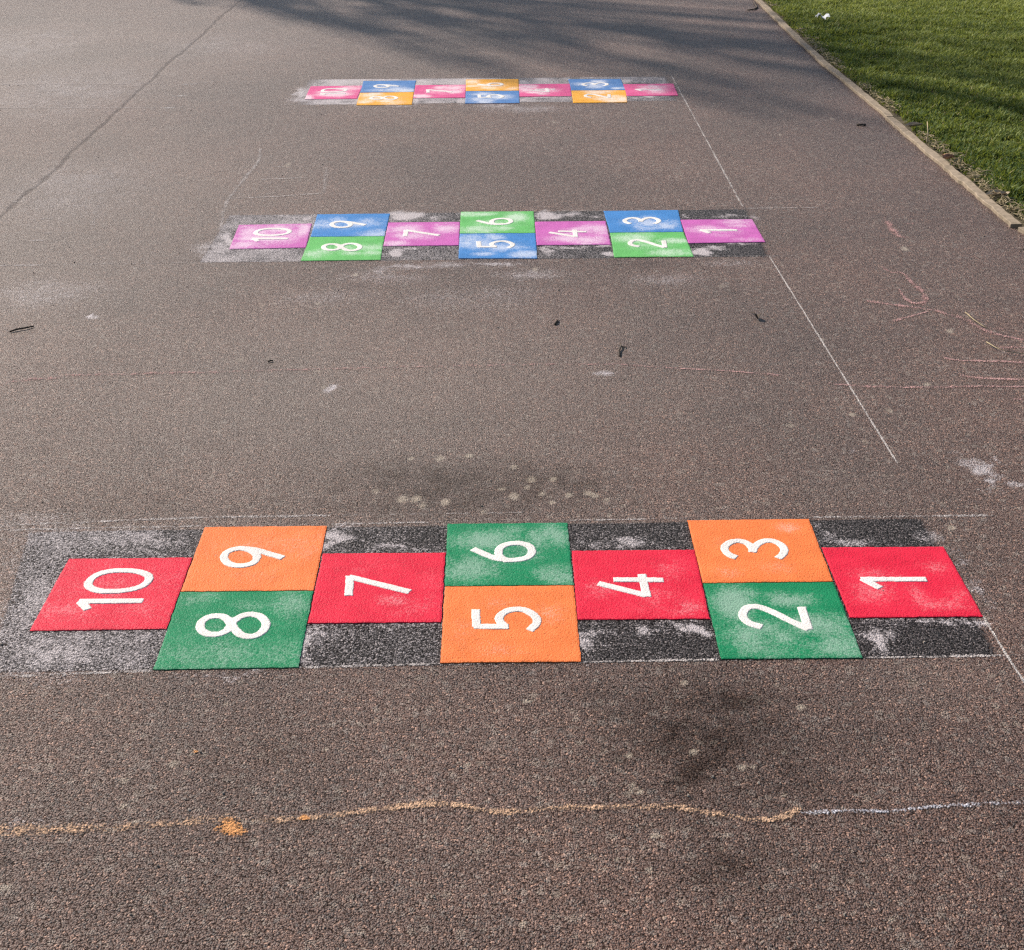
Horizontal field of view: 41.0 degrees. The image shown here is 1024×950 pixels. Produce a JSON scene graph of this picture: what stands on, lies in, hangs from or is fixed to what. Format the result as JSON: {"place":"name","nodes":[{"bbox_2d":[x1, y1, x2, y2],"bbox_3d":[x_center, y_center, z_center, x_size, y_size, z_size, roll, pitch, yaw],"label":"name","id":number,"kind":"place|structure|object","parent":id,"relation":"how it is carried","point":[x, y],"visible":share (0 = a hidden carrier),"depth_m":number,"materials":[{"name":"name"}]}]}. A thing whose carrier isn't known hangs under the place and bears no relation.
{"place":"outdoors","nodes":[
{"label":"outdoors","id":0,"kind":"place"},
{"bbox_2d":[0,0,1023,949],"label":"tarmac ground","id":1,"kind":"structure","parent":0,"point":[820,180],"depth_m":3.81,"materials":[{"name":"grey asphalt"}]},
{"bbox_2d":[9,325,33,331],"bbox_3d":[-1.639,-0.489,4.579,0.083,0.009,0.010,-18,32,-30],"label":"twig","id":2,"kind":"object","parent":1,"relation":"on","point":[21,328],"visible":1,"depth_m":4.58,"materials":[{"name":"black wood"}]},
{"bbox_2d":[17,104,289,107],"bbox_3d":[-2.001,-2.016,7.500,1.689,0.001,0.071,-1,28,-1],"label":"chalk line","id":3,"kind":"object","parent":1,"relation":"on","point":[122,107],"visible":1,"depth_m":7.50,"materials":[{"name":"white"}]},
{"bbox_2d":[213,817,247,834],"bbox_3d":[-0.498,0.629,2.442,0.085,0.001,0.053,12,30,23],"label":"chalk blot","id":4,"kind":"object","parent":1,"relation":"on","point":[231,826],"visible":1,"depth_m":2.44,"materials":[{"name":"orange"}]},
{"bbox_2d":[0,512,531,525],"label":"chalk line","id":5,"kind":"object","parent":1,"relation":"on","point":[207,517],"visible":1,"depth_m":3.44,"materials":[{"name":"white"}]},
{"bbox_2d":[12,363,534,381],"bbox_3d":[-0.739,-0.325,4.261,1.673,0.001,0.083,-3,28,-4],"label":"chalk line","id":6,"kind":"object","parent":1,"relation":"on","point":[237,371],"visible":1,"depth_m":4.26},
{"bbox_2d":[220,149,327,226],"bbox_3d":[-1.026,-1.298,6.120,0.432,0.001,1.305,0,28,0],"label":"chalk scribble","id":7,"kind":"object","parent":1,"relation":"on","point":[226,201],"visible":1,"depth_m":6.08,"materials":[{"name":"white"}]},
{"bbox_2d":[299,814,309,819],"bbox_3d":[-0.372,0.616,2.464,0.026,0.001,0.021,0,28,0],"label":"chalk mark","id":8,"kind":"object","parent":1,"relation":"on","point":[304,817],"visible":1,"depth_m":2.46,"materials":[{"name":"orange"}]},
{"bbox_2d":[0,255,795,265],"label":"chalk line","id":9,"kind":"object","parent":1,"relation":"on","point":[111,263],"visible":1,"depth_m":5.17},
{"bbox_2d":[0,799,803,835],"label":"chalk line","id":10,"kind":"object","parent":1,"relation":"on","point":[455,804],"visible":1,"depth_m":2.47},
{"bbox_2d":[201,209,768,262],"bbox_3d":[-0.096,-0.961,5.464,2.188,0.006,0.640,0,28,0],"label":"hopscotch","id":11,"kind":"object","parent":1,"relation":"on","point":[507,235],"visible":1,"depth_m":5.43,"materials":[{"name":"multicoloured paint"}]},
{"bbox_2d":[298,77,677,105],"bbox_3d":[-0.137,-2.195,7.815,2.146,0.006,0.709,0,28,0],"label":"hopscotch","id":12,"kind":"object","parent":1,"relation":"on","point":[359,92],"visible":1,"depth_m":7.80,"materials":[{"name":"multicoloured paint"}]},
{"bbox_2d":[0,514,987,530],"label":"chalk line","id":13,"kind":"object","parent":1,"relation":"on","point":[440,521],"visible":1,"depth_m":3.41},
{"bbox_2d":[0,518,998,672],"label":"hopscotch","id":14,"kind":"object","parent":1,"relation":"on","point":[280,597],"visible":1,"depth_m":3.11,"materials":[{"name":"multicoloured paint"}]},
{"bbox_2d":[6,654,1015,676],"bbox_3d":[0.007,0.397,2.878,2.207,0.001,0.027,-1,28,-1],"label":"chalk line","id":15,"kind":"object","parent":1,"relation":"on","point":[346,666],"visible":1,"depth_m":2.88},
{"bbox_2d":[0,1,1023,946],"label":"loose grit","id":16,"kind":"object","parent":1,"relation":"on","point":[616,481],"visible":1,"depth_m":3.48,"materials":[{"name":"grey gravel"}]},
{"bbox_2d":[546,363,780,375],"bbox_3d":[0.482,-0.332,4.259,0.765,0.001,0.046,3,28,7],"label":"chalk line","id":17,"kind":"object","parent":1,"relation":"on","point":[694,369],"visible":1,"depth_m":4.25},
{"bbox_2d":[672,77,1023,682],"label":"chalk line","id":18,"kind":"object","parent":1,"relation":"on","point":[986,622],"visible":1,"depth_m":4.22,"materials":[{"name":"white paint"}]},
{"bbox_2d":[879,221,912,236],"bbox_3d":[1.544,-0.986,5.491,0.171,0.001,0.258,9,29,17],"label":"chalk scribble","id":19,"kind":"object","parent":1,"relation":"on","point":[894,229],"visible":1,"depth_m":5.47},
{"bbox_2d":[867,267,947,321],"bbox_3d":[1.361,-0.645,4.845,0.266,0.001,0.569,0,28,0],"label":"chalk scribble","id":20,"kind":"object","parent":1,"relation":"on","point":[900,305],"visible":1,"depth_m":4.76,"materials":[{"name":"pink"}]},
{"bbox_2d":[801,801,1018,813],"bbox_3d":[0.737,0.602,2.476,0.436,0.001,0.023,-2,28,-3],"label":"chalk line","id":21,"kind":"object","parent":1,"relation":"on","point":[964,805],"visible":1,"depth_m":2.47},
{"bbox_2d":[829,382,1022,387],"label":"chalk line","id":22,"kind":"object","parent":1,"relation":"on","point":[927,386],"visible":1,"depth_m":4.12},
{"bbox_2d":[945,315,1023,399],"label":"chalk scribble","id":23,"kind":"object","parent":1,"relation":"on","point":[1005,361],"visible":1,"depth_m":4.30,"materials":[{"name":"pink"}]},
{"bbox_2d":[986,341,1023,353],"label":"straw stem","id":24,"kind":"object","parent":1,"relation":"on","point":[1003,350],"visible":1,"depth_m":4.35,"materials":[{"name":"beige plant"}]},
{"bbox_2d":[762,0,1023,226],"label":"ground","id":25,"kind":"structure","parent":0,"point":[899,119],"depth_m":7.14,"materials":[{"name":"green plant"}]},
{"bbox_2d":[755,0,810,48],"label":"edging board","id":26,"kind":"object","parent":25,"relation":"on","point":[794,35],"visible":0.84,"depth_m":9.58,"materials":[{"name":"beige wood"}]},
{"bbox_2d":[815,13,829,19],"bbox_3d":[2.185,-3.228,9.634,0.094,0.040,0.078,0,28,0],"label":"paper scrap","id":27,"kind":"object","parent":25,"relation":"on","point":[824,16],"visible":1,"depth_m":9.62,"materials":[{"name":"white paper"}]},
{"bbox_2d":[805,47,892,117],"bbox_3d":[1.939,-2.297,8.001,0.056,0.048,1.910,-1,28,-2],"label":"edging board","id":28,"kind":"object","parent":25,"relation":"on","point":[858,91],"visible":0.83,"depth_m":7.85,"materials":[{"name":"beige wood"}]},
{"bbox_2d":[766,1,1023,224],"bbox_3d":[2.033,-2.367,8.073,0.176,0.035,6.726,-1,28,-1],"label":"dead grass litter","id":29,"kind":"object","parent":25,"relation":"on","point":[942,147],"visible":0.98,"depth_m":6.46,"materials":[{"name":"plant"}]},
{"bbox_2d":[906,122,922,126],"bbox_3d":[2.035,-1.771,6.926,0.100,0.018,0.050,-11,29,-19],"label":"dead leaf","id":30,"kind":"object","parent":25,"relation":"on","point":[911,124],"visible":1,"depth_m":6.93,"materials":[{"name":"plant"}]},
{"bbox_2d":[885,117,1021,229],"bbox_3d":[1.996,-1.416,6.323,0.052,0.047,1.852,-1,28,-1],"label":"edging board","id":31,"kind":"object","parent":25,"relation":"on","point":[983,198],"visible":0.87,"depth_m":6.13,"materials":[{"name":"beige wood"}]},
{"bbox_2d":[942,153,954,158],"bbox_3d":[2.003,-1.468,6.312,0.064,0.018,0.069,17,32,29],"label":"dead leaf","id":32,"kind":"object","parent":31,"relation":"on","point":[947,156],"visible":1,"depth_m":6.31,"materials":[{"name":"brown plant"}]},
{"bbox_2d":[986,190,1009,195],"bbox_3d":[2.068,-1.199,5.828,0.095,0.021,0.070,11,30,21],"label":"dead leaf","id":33,"kind":"object","parent":25,"relation":"on","point":[1002,193],"visible":1,"depth_m":5.83,"materials":[{"name":"brown plant"}]},
{"bbox_2d":[1018,227,1023,233],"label":"edging board","id":34,"kind":"object","parent":25,"relation":"on","point":[1020,229],"visible":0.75,"depth_m":5.44,"materials":[{"name":"beige wood"}]}
]}

